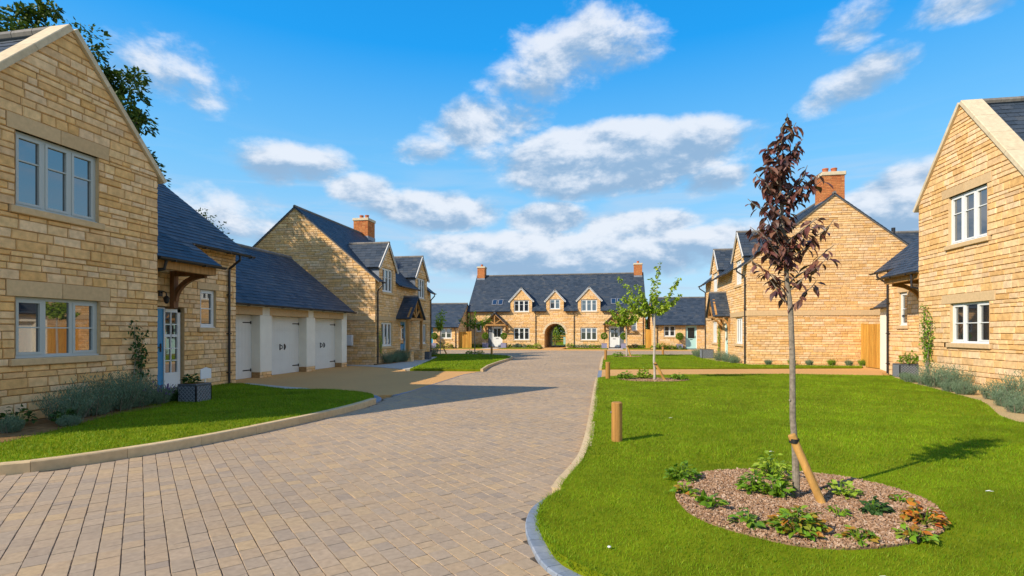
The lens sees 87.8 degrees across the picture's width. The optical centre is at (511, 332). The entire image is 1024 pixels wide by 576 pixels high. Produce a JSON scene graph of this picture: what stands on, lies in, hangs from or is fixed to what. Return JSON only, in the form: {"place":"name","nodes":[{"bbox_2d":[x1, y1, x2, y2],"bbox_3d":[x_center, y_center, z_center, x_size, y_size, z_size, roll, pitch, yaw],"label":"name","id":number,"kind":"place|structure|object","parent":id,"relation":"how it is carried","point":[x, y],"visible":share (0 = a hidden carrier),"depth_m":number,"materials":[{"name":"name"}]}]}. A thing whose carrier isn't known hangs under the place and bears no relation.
{"place":"outdoors","nodes":[
{"label":"outdoors","id":0,"kind":"place"},
{"bbox_2d":[0,404,161,442],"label":"planting bed","id":1,"kind":"object","parent":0,"point":[37,427],"visible":0.11,"depth_m":8.20,"materials":[{"name":"soil"}]},
{"bbox_2d":[0,413,25,432],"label":"lavender bush","id":2,"kind":"object","parent":1,"relation":"on","point":[13,424],"visible":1,"depth_m":7.70,"materials":[{"name":"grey plant"}]},
{"bbox_2d":[0,403,38,423],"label":"leafy plant","id":3,"kind":"object","parent":1,"relation":"on","point":[29,412],"visible":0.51,"depth_m":8.23,"materials":[{"name":"green plant"}]},
{"bbox_2d":[49,408,76,421],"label":"leafy plant","id":4,"kind":"object","parent":1,"relation":"on","point":[68,412],"visible":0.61,"depth_m":8.39,"materials":[{"name":"green plant"}]},
{"bbox_2d":[32,384,98,421],"bbox_3d":[-7.323,1.153,8.772,0.806,0.661,0.797,0,0,10],"label":"lavender bush","id":5,"kind":"object","parent":1,"relation":"on","point":[67,403],"visible":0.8,"depth_m":8.70,"materials":[{"name":"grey plant"}]},
{"bbox_2d":[56,413,82,426],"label":"lavender bush","id":6,"kind":"object","parent":1,"relation":"on","point":[73,420],"visible":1,"depth_m":8.23,"materials":[{"name":"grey plant"}]},
{"bbox_2d":[59,371,130,416],"bbox_3d":[-7.325,1.080,9.366,1.008,0.807,0.960,0,0,41],"label":"lavender bush","id":7,"kind":"object","parent":1,"relation":"on","point":[101,407],"visible":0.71,"depth_m":9.31,"materials":[{"name":"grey plant"}]},
{"bbox_2d":[88,365,150,411],"bbox_3d":[-7.328,1.046,9.955,0.977,0.877,1.040,0,0,-14],"label":"lavender bush","id":8,"kind":"object","parent":1,"relation":"on","point":[127,403],"visible":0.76,"depth_m":9.90,"materials":[{"name":"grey plant"}]},
{"bbox_2d":[114,370,164,407],"bbox_3d":[-7.289,1.088,10.376,0.849,0.792,0.882,0,0,10],"label":"lavender bush","id":9,"kind":"object","parent":1,"relation":"on","point":[145,402],"visible":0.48,"depth_m":10.36,"materials":[{"name":"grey plant"}]},
{"bbox_2d":[142,381,175,404],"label":"lavender bush","id":10,"kind":"object","parent":1,"relation":"on","point":[162,396],"visible":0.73,"depth_m":10.76,"materials":[{"name":"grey plant"}]},
{"bbox_2d":[0,383,373,461],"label":"lawn","id":11,"kind":"structure","parent":0,"point":[130,437],"depth_m":8.60,"materials":[{"name":"green plant"}]},
{"bbox_2d":[0,24,255,421],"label":"stone house","id":12,"kind":"structure","parent":11,"relation":"on","point":[107,235],"depth_m":9.71,"materials":[{"name":"stone"}]},
{"bbox_2d":[8,131,104,230],"bbox_3d":[-7.866,-2.580,9.221,0.215,1.340,1.600,0,0,10],"label":"window","id":13,"kind":"structure","parent":12,"relation":"in","point":[53,182],"depth_m":9.18,"materials":[{"name":"glass"}]},
{"bbox_2d":[8,296,106,365],"bbox_3d":[-7.864,-0.020,9.236,0.215,1.120,1.630,0,0,10],"label":"window","id":14,"kind":"structure","parent":12,"relation":"in","point":[48,329],"depth_m":9.20,"materials":[{"name":"white glass"}]},
{"bbox_2d":[124,320,150,397],"bbox_3d":[-7.479,0.600,10.632,0.210,1.705,0.561,0,0,19],"label":"climbing plant","id":15,"kind":"object","parent":12,"relation":"attached to","point":[140,356],"visible":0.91,"depth_m":10.66,"materials":[{"name":"green plant"}]},
{"bbox_2d":[157,307,164,387],"bbox_3d":[-8.584,0.395,12.512,0.095,1.990,0.970,0,0,10],"label":"door","id":16,"kind":"structure","parent":12,"relation":"in","point":[161,311],"depth_m":12.93,"materials":[{"name":"blue paint"}]},
{"bbox_2d":[197,289,219,331],"bbox_3d":[-8.267,-0.580,14.416,0.215,1.140,0.750,0,0,10],"label":"window","id":17,"kind":"structure","parent":12,"relation":"in","point":[206,296],"depth_m":14.48,"materials":[{"name":"white glass"}]},
{"bbox_2d":[177,382,211,401],"bbox_3d":[-6.750,1.267,11.329,0.444,0.386,0.444,0,0,10],"label":"planter","id":18,"kind":"object","parent":11,"relation":"on","point":[196,391],"visible":0.95,"depth_m":11.15,"materials":[{"name":"wicker"}]},
{"bbox_2d":[181,373,201,383],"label":"leafy plant","id":19,"kind":"object","parent":18,"relation":"in","point":[187,379],"visible":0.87,"depth_m":11.23,"materials":[{"name":"green plant"}]},
{"bbox_2d":[200,367,210,381],"bbox_3d":[-6.593,0.915,11.454,0.035,0.330,0.300,0,0,10],"label":"sign board","id":20,"kind":"object","parent":18,"relation":"in","point":[205,372],"visible":1,"depth_m":11.43,"materials":[{"name":"white plastic"}]},
{"bbox_2d":[0,350,691,575],"bbox_3d":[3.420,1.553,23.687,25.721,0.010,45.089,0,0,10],"label":"paved road","id":21,"kind":"structure","parent":0,"point":[527,392],"depth_m":5.15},
{"bbox_2d":[0,398,375,474],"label":"kerb","id":22,"kind":"structure","parent":21,"relation":"on","point":[46,464],"depth_m":6.88,"materials":[{"name":"concrete"}]},
{"bbox_2d":[480,354,603,492],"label":"kerb","id":23,"kind":"structure","parent":21,"relation":"on","point":[568,470],"depth_m":7.42,"materials":[{"name":"concrete"}]},
{"bbox_2d":[236,366,475,398],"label":"driveway","id":24,"kind":"structure","parent":0,"point":[383,383],"depth_m":17.40,"materials":[{"name":"stone"}]},
{"bbox_2d":[236,243,356,379],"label":"garage block","id":25,"kind":"structure","parent":24,"relation":"on","point":[291,315],"depth_m":20.33,"materials":[{"name":"stone"}]},
{"bbox_2d":[236,315,250,379],"bbox_3d":[-9.045,0.485,16.945,0.082,2.130,2.220,0,0,10],"label":"garage door","id":26,"kind":"structure","parent":25,"relation":"in","point":[243,322],"depth_m":17.64,"materials":[{"name":"paint"}]},
{"bbox_2d":[272,316,298,374],"bbox_3d":[-8.516,0.485,19.740,0.151,2.130,2.190,0,0,10],"label":"garage door","id":27,"kind":"structure","parent":25,"relation":"in","point":[285,330],"depth_m":19.95,"materials":[{"name":"paint"}]},
{"bbox_2d":[315,318,334,369],"bbox_3d":[-8.025,0.485,22.512,0.151,2.130,2.180,0,0,10],"label":"garage door","id":28,"kind":"structure","parent":25,"relation":"in","point":[324,328],"depth_m":22.71,"materials":[{"name":"paint"}]},
{"bbox_2d":[347,357,435,370],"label":"slab path","id":29,"kind":"structure","parent":0,"point":[406,366],"depth_m":24.43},
{"bbox_2d":[252,205,435,364],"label":"stone house","id":30,"kind":"structure","parent":29,"relation":"on","point":[368,279],"depth_m":26.04,"materials":[{"name":"stone"}]},
{"bbox_2d":[381,322,393,348],"bbox_3d":[-6.282,0.155,26.556,0.215,1.310,1.530,0,0,10],"label":"window","id":31,"kind":"structure","parent":30,"relation":"in","point":[386,326],"depth_m":26.61,"materials":[{"name":"white paint"}]},
{"bbox_2d":[382,268,394,295],"bbox_3d":[-6.266,-2.535,26.649,0.215,1.310,1.480,0,0,10],"label":"window","id":32,"kind":"structure","parent":30,"relation":"in","point":[386,273],"depth_m":26.75,"materials":[{"name":"white paint"}]},
{"bbox_2d":[400,322,404,349],"bbox_3d":[-5.960,0.415,28.728,0.052,1.970,0.800,0,0,10],"label":"door","id":33,"kind":"structure","parent":30,"relation":"in","point":[402,324],"depth_m":28.81,"materials":[{"name":"blue paint"}]},
{"bbox_2d":[418,278,426,300],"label":"window","id":34,"kind":"structure","parent":30,"relation":"in","point":[420,281],"depth_m":31.68,"materials":[{"name":"white paint"}]},
{"bbox_2d":[410,354,506,371],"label":"lawn","id":35,"kind":"structure","parent":0,"point":[444,369],"depth_m":22.78,"materials":[{"name":"green plant"}]},
{"bbox_2d":[435,309,446,353],"bbox_3d":[-4.775,-0.032,35.335,0.869,3.167,0.729,0,0,42],"label":"young tree","id":36,"kind":"object","parent":35,"relation":"on","point":[440,326],"visible":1,"depth_m":35.33,"materials":[{"name":"green plant"}]},
{"bbox_2d":[458,311,492,353],"bbox_3d":[-2.464,0.054,35.390,2.318,2.996,1.024,0,0,10],"label":"young tree","id":37,"kind":"object","parent":35,"relation":"on","point":[478,325],"visible":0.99,"depth_m":35.34,"materials":[{"name":"green plant"}]},
{"bbox_2d":[458,347,488,348],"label":"planting bed","id":38,"kind":"object","parent":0,"point":[472,348],"visible":0.5,"depth_m":50.46,"materials":[{"name":"brown soil"}]},
{"bbox_2d":[432,303,467,348],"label":"stone bungalow","id":39,"kind":"object","parent":38,"relation":"on","point":[454,315],"visible":0.16,"depth_m":51.74,"materials":[{"name":"stone"}]},
{"bbox_2d":[439,328,452,339],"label":"window","id":40,"kind":"structure","parent":39,"relation":"in","point":[446,334],"depth_m":50.94,"materials":[{"name":"white paint"}]},
{"bbox_2d":[459,331,471,347],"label":"timber gate","id":41,"kind":"structure","parent":39,"relation":"attached to","point":[465,339],"depth_m":50.83,"materials":[{"name":"brown wood"}]},
{"bbox_2d":[374,370,601,575],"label":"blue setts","id":42,"kind":"structure","parent":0,"point":[548,563],"depth_m":3.74,"materials":[{"name":"stone"}]},
{"bbox_2d":[0,0,1023,327],"label":"sky","id":43,"kind":"structure","parent":0,"point":[508,137],"materials":[{"name":"blue"}]},
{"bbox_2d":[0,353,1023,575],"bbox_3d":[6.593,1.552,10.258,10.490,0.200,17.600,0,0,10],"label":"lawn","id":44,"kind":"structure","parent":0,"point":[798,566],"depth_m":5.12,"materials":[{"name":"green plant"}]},
{"bbox_2d":[610,401,621,441],"bbox_3d":[1.401,1.240,7.115,0.144,0.620,0.144,0,0,-41],"label":"wooden bollard","id":45,"kind":"object","parent":44,"relation":"on","point":[616,420],"visible":0.84,"depth_m":7.05,"materials":[{"name":"brown wood"}]},
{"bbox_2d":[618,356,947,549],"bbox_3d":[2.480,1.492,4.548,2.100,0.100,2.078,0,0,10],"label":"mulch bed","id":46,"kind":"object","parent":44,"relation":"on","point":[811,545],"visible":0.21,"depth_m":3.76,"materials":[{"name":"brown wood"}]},
{"bbox_2d":[663,460,701,482],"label":"leafy plant","id":47,"kind":"object","parent":46,"relation":"on","point":[681,474],"visible":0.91,"depth_m":5.22,"materials":[{"name":"green plant"}]},
{"bbox_2d":[670,482,698,497],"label":"leafy plant","id":48,"kind":"object","parent":46,"relation":"on","point":[687,490],"visible":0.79,"depth_m":4.72,"materials":[{"name":"green plant"}]},
{"bbox_2d":[694,489,728,508],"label":"leafy plant","id":49,"kind":"object","parent":46,"relation":"on","point":[703,498],"visible":0.84,"depth_m":4.35,"materials":[{"name":"green plant"}]},
{"bbox_2d":[726,508,767,530],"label":"leafy plant","id":50,"kind":"object","parent":46,"relation":"on","point":[750,523],"visible":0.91,"depth_m":3.97,"materials":[{"name":"green plant"}]},
{"bbox_2d":[734,469,770,494],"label":"leafy plant","id":51,"kind":"object","parent":46,"relation":"on","point":[756,486],"visible":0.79,"depth_m":4.76,"materials":[{"name":"green plant"}]},
{"bbox_2d":[750,450,791,478],"bbox_3d":[2.584,1.310,5.256,0.432,0.311,0.461,0,0,10],"label":"leafy plant","id":52,"kind":"object","parent":46,"relation":"on","point":[765,464],"visible":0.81,"depth_m":5.23,"materials":[{"name":"green plant"}]},
{"bbox_2d":[760,472,796,497],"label":"leafy plant","id":53,"kind":"object","parent":46,"relation":"on","point":[779,484],"visible":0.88,"depth_m":4.62,"materials":[{"name":"green plant"}]},
{"bbox_2d":[745,114,840,496],"bbox_3d":[2.418,-0.180,4.618,0.724,3.362,0.578,0,0,43],"label":"purple leaved tree","id":54,"kind":"object","parent":46,"relation":"on","point":[774,183],"visible":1,"depth_m":4.63,"materials":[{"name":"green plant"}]},
{"bbox_2d":[766,505,832,541],"bbox_3d":[2.050,1.361,3.841,0.441,0.210,0.453,0,0,10],"label":"leafy plant","id":55,"kind":"object","parent":46,"relation":"on","point":[810,521],"visible":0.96,"depth_m":3.79,"materials":[{"name":"green plant"}]},
{"bbox_2d":[788,433,825,503],"bbox_3d":[2.522,1.212,4.531,0.150,0.685,0.333,0,0,-39],"label":"tree stake","id":56,"kind":"object","parent":46,"relation":"on","point":[806,467],"visible":0.95,"depth_m":4.52,"materials":[{"name":"brown wood"}]},
{"bbox_2d":[825,504,851,516],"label":"leafy plant","id":57,"kind":"object","parent":46,"relation":"on","point":[842,513],"visible":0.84,"depth_m":4.18,"materials":[{"name":"green plant"}]},
{"bbox_2d":[824,479,863,498],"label":"leafy plant","id":58,"kind":"object","parent":46,"relation":"on","point":[844,491],"visible":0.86,"depth_m":4.66,"materials":[{"name":"green plant"}]},
{"bbox_2d":[834,525,880,546],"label":"leafy plant","id":59,"kind":"object","parent":46,"relation":"on","point":[856,534],"visible":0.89,"depth_m":3.69,"materials":[{"name":"green plant"}]},
{"bbox_2d":[858,496,894,515],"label":"leafy plant","id":60,"kind":"object","parent":46,"relation":"on","point":[870,506],"visible":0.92,"depth_m":4.22,"materials":[{"name":"green plant"}]},
{"bbox_2d":[885,493,914,503],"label":"leafy plant","id":61,"kind":"object","parent":46,"relation":"on","point":[900,499],"visible":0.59,"depth_m":4.50,"materials":[{"name":"green plant"}]},
{"bbox_2d":[891,522,939,544],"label":"leafy plant","id":62,"kind":"object","parent":46,"relation":"on","point":[911,534],"visible":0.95,"depth_m":3.68,"materials":[{"name":"green plant"}]},
{"bbox_2d":[899,499,950,527],"bbox_3d":[3.102,1.371,4.006,0.334,0.189,0.338,0,0,10],"label":"leafy plant","id":63,"kind":"object","parent":46,"relation":"on","point":[914,513],"visible":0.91,"depth_m":4.00,"materials":[{"name":"orange plant"}]},
{"bbox_2d":[543,345,565,348],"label":"footway","id":64,"kind":"structure","parent":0,"point":[558,347],"depth_m":53.16,"materials":[{"name":"stone"}]},
{"bbox_2d":[467,261,644,347],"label":"cottage pair","id":65,"kind":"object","parent":64,"relation":"on","point":[528,309],"visible":0.84,"depth_m":52.80,"materials":[{"name":"stone"}]},
{"bbox_2d":[492,327,501,346],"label":"door","id":66,"kind":"structure","parent":65,"relation":"in","point":[496,331],"depth_m":53.18,"materials":[{"name":"white paint"}]},
{"bbox_2d":[513,300,529,312],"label":"window","id":67,"kind":"structure","parent":65,"relation":"in","point":[520,306],"depth_m":52.72,"materials":[{"name":"white paint"}]},
{"bbox_2d":[513,328,530,340],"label":"window","id":68,"kind":"structure","parent":65,"relation":"in","point":[520,334],"depth_m":52.72,"materials":[{"name":"white paint"}]},
{"bbox_2d":[549,299,560,309],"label":"window","id":69,"kind":"structure","parent":65,"relation":"in","point":[554,303],"depth_m":52.13,"materials":[{"name":"white paint"}]},
{"bbox_2d":[580,328,597,340],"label":"window","id":70,"kind":"structure","parent":65,"relation":"in","point":[587,334],"depth_m":51.57,"materials":[{"name":"white paint"}]},
{"bbox_2d":[580,299,597,312],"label":"window","id":71,"kind":"structure","parent":65,"relation":"in","point":[587,306],"depth_m":51.56,"materials":[{"name":"white paint"}]},
{"bbox_2d":[609,326,619,346],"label":"door","id":72,"kind":"structure","parent":65,"relation":"in","point":[614,332],"depth_m":51.16,"materials":[{"name":"white paint"}]},
{"bbox_2d":[439,349,697,350],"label":"footway","id":73,"kind":"structure","parent":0,"point":[570,349],"depth_m":47.26,"materials":[{"name":"stone"}]},
{"bbox_2d":[553,339,645,345],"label":"back meadow","id":74,"kind":"structure","parent":0,"point":[561,343],"depth_m":74.18,"materials":[{"name":"green plant"}]},
{"bbox_2d":[553,318,647,341],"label":"hedge","id":75,"kind":"object","parent":74,"relation":"on","point":[560,329],"visible":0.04,"depth_m":85.33,"materials":[{"name":"green plant"}]},
{"bbox_2d":[602,354,861,369],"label":"lawn","id":76,"kind":"structure","parent":0,"point":[741,367],"depth_m":22.66,"materials":[{"name":"green plant"}]},
{"bbox_2d":[698,168,908,367],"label":"stone house","id":77,"kind":"structure","parent":76,"relation":"on","point":[746,314],"depth_m":23.82,"materials":[{"name":"stone"}]},
{"bbox_2d":[734,318,742,346],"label":"window","id":78,"kind":"structure","parent":77,"relation":"in","point":[739,320],"depth_m":25.93,"materials":[{"name":"white paint"}]},
{"bbox_2d":[861,323,879,368],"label":"timber gate","id":79,"kind":"structure","parent":77,"relation":"attached to","point":[870,344],"depth_m":22.63,"materials":[{"name":"brown wood"}]},
{"bbox_2d":[601,367,889,376],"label":"resin path","id":80,"kind":"structure","parent":0,"point":[867,371],"depth_m":20.41,"materials":[{"name":"beige gravel"}]},
{"bbox_2d":[870,299,885,370],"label":"garage block","id":81,"kind":"structure","parent":80,"relation":"on","point":[881,306],"depth_m":21.48,"materials":[{"name":"paint"}]},
{"bbox_2d":[891,227,918,243],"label":"house","id":82,"kind":"structure","parent":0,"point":[909,237],"depth_m":29.04,"materials":[{"name":"stone"}]},
{"bbox_2d":[895,377,1023,421],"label":"planting bed","id":83,"kind":"object","parent":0,"point":[1003,412],"visible":0.21,"depth_m":10.31,"materials":[{"name":"beige gravel"}]},
{"bbox_2d":[892,363,918,376],"bbox_3d":[12.972,1.237,17.355,0.824,0.446,0.444,0,0,10],"label":"planter","id":84,"kind":"object","parent":83,"relation":"on","point":[897,368],"visible":0.54,"depth_m":17.20,"materials":[{"name":"metal"}]},
{"bbox_2d":[897,350,918,363],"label":"leafy plant","id":85,"kind":"object","parent":84,"relation":"on","point":[908,360],"visible":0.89,"depth_m":17.30,"materials":[{"name":"green plant"}]},
{"bbox_2d":[901,371,920,382],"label":"lavender bush","id":86,"kind":"object","parent":83,"relation":"on","point":[910,378],"visible":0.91,"depth_m":15.45,"materials":[{"name":"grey plant"}]},
{"bbox_2d":[916,360,957,387],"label":"lavender bush","id":87,"kind":"object","parent":83,"relation":"on","point":[931,382],"visible":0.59,"depth_m":14.13,"materials":[{"name":"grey plant"}]},
{"bbox_2d":[869,96,1023,395],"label":"stone house","id":88,"kind":"structure","parent":83,"relation":"on","point":[956,266],"depth_m":13.46,"materials":[{"name":"stone"}]},
{"bbox_2d":[896,292,908,328],"bbox_3d":[13.699,-0.760,18.583,0.215,1.280,0.710,0,0,10],"label":"window","id":89,"kind":"structure","parent":88,"relation":"in","point":[903,295],"depth_m":18.68,"materials":[{"name":"white paint"}]},
{"bbox_2d":[918,304,934,372],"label":"climbing plant","id":90,"kind":"object","parent":88,"relation":"attached to","point":[926,347],"visible":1,"depth_m":15.06,"materials":[{"name":"green plant"}]},
{"bbox_2d":[944,184,991,250],"bbox_3d":[11.580,-2.890,13.494,0.215,1.400,1.650,0,0,10],"label":"window","id":91,"kind":"structure","parent":88,"relation":"in","point":[968,209],"depth_m":13.51,"materials":[{"name":"white paint"}]},
{"bbox_2d":[946,301,993,348],"bbox_3d":[11.569,-0.180,13.430,0.215,1.160,1.660,0,0,10],"label":"window","id":92,"kind":"structure","parent":88,"relation":"in","point":[970,319],"depth_m":13.44,"materials":[{"name":"white paint"}]},
{"bbox_2d":[939,379,962,391],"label":"lavender bush","id":93,"kind":"object","parent":83,"relation":"on","point":[947,387],"visible":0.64,"depth_m":13.06,"materials":[{"name":"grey plant"}]},
{"bbox_2d":[932,363,975,387],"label":"lavender bush","id":94,"kind":"object","parent":83,"relation":"on","point":[949,375],"visible":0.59,"depth_m":13.28,"materials":[{"name":"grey plant"}]},
{"bbox_2d":[950,380,979,394],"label":"lavender bush","id":95,"kind":"object","parent":83,"relation":"on","point":[959,388],"visible":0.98,"depth_m":12.43,"materials":[{"name":"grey plant"}]},
{"bbox_2d":[974,381,1007,398],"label":"lavender bush","id":96,"kind":"object","parent":83,"relation":"on","point":[985,394],"visible":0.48,"depth_m":11.58,"materials":[{"name":"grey plant"}]},
{"bbox_2d":[987,368,1023,401],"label":"lavender bush","id":97,"kind":"object","parent":83,"relation":"on","point":[1015,384],"visible":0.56,"depth_m":10.88,"materials":[{"name":"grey plant"}]},
{"bbox_2d":[988,388,1023,406],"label":"lavender bush","id":98,"kind":"object","parent":83,"relation":"on","point":[997,397],"visible":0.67,"depth_m":10.44,"materials":[{"name":"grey plant"}]},
{"bbox_2d":[1001,396,1023,413],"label":"lavender bush","id":99,"kind":"object","parent":83,"relation":"on","point":[1018,406],"visible":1,"depth_m":9.61,"materials":[{"name":"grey plant"}]},
{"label":"planting bed","id":100,"kind":"structure","parent":0,"visible":0},
{"bbox_2d":[700,349,713,357],"bbox_3d":[11.020,1.197,30.141,0.624,0.506,0.724,0,0,10],"label":"planter","id":101,"kind":"object","parent":100,"relation":"on","point":[705,353],"visible":0.88,"depth_m":29.80,"materials":[{"name":"metal"}]},
{"label":"ground","id":102,"kind":"structure","parent":0,"visible":0},
{"bbox_2d":[0,0,170,186],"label":"broadleaf tree","id":103,"kind":"object","parent":102,"relation":"on","point":[138,117],"visible":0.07,"depth_m":22.08,"materials":[{"name":"green plant"}]},
{"bbox_2d":[647,297,704,348],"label":"stone bungalow","id":104,"kind":"object","parent":102,"relation":"on","point":[685,316],"visible":0.36,"depth_m":47.41,"materials":[{"name":"stone"}]},
{"bbox_2d":[646,329,651,348],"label":"timber gate","id":105,"kind":"structure","parent":104,"relation":"attached to","point":[648,338],"depth_m":49.53,"materials":[{"name":"brown wood"}]},
{"bbox_2d":[663,326,675,337],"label":"window","id":106,"kind":"structure","parent":104,"relation":"in","point":[669,331],"depth_m":47.36,"materials":[{"name":"white paint"}]},
{"bbox_2d":[686,326,696,348],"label":"door","id":107,"kind":"structure","parent":104,"relation":"in","point":[691,331],"depth_m":47.05,"materials":[{"name":"green paint"}]},
{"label":"mulch bed","id":108,"kind":"structure","parent":0,"visible":0},
{"bbox_2d":[617,263,681,379],"bbox_3d":[4.181,-0.297,16.180,1.981,3.696,0.746,0,0,10],"label":"young tree","id":109,"kind":"object","parent":108,"relation":"on","point":[659,310],"visible":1,"depth_m":16.11,"materials":[{"name":"green plant"}]},
{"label":"mulch bed","id":110,"kind":"structure","parent":0,"visible":0},
{"bbox_2d":[604,294,642,356],"bbox_3d":[6.806,-0.391,31.762,2.498,3.886,1.259,0,0,0],"label":"young tree","id":111,"kind":"object","parent":110,"relation":"on","point":[623,320],"visible":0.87,"depth_m":31.81,"materials":[{"name":"green plant"}]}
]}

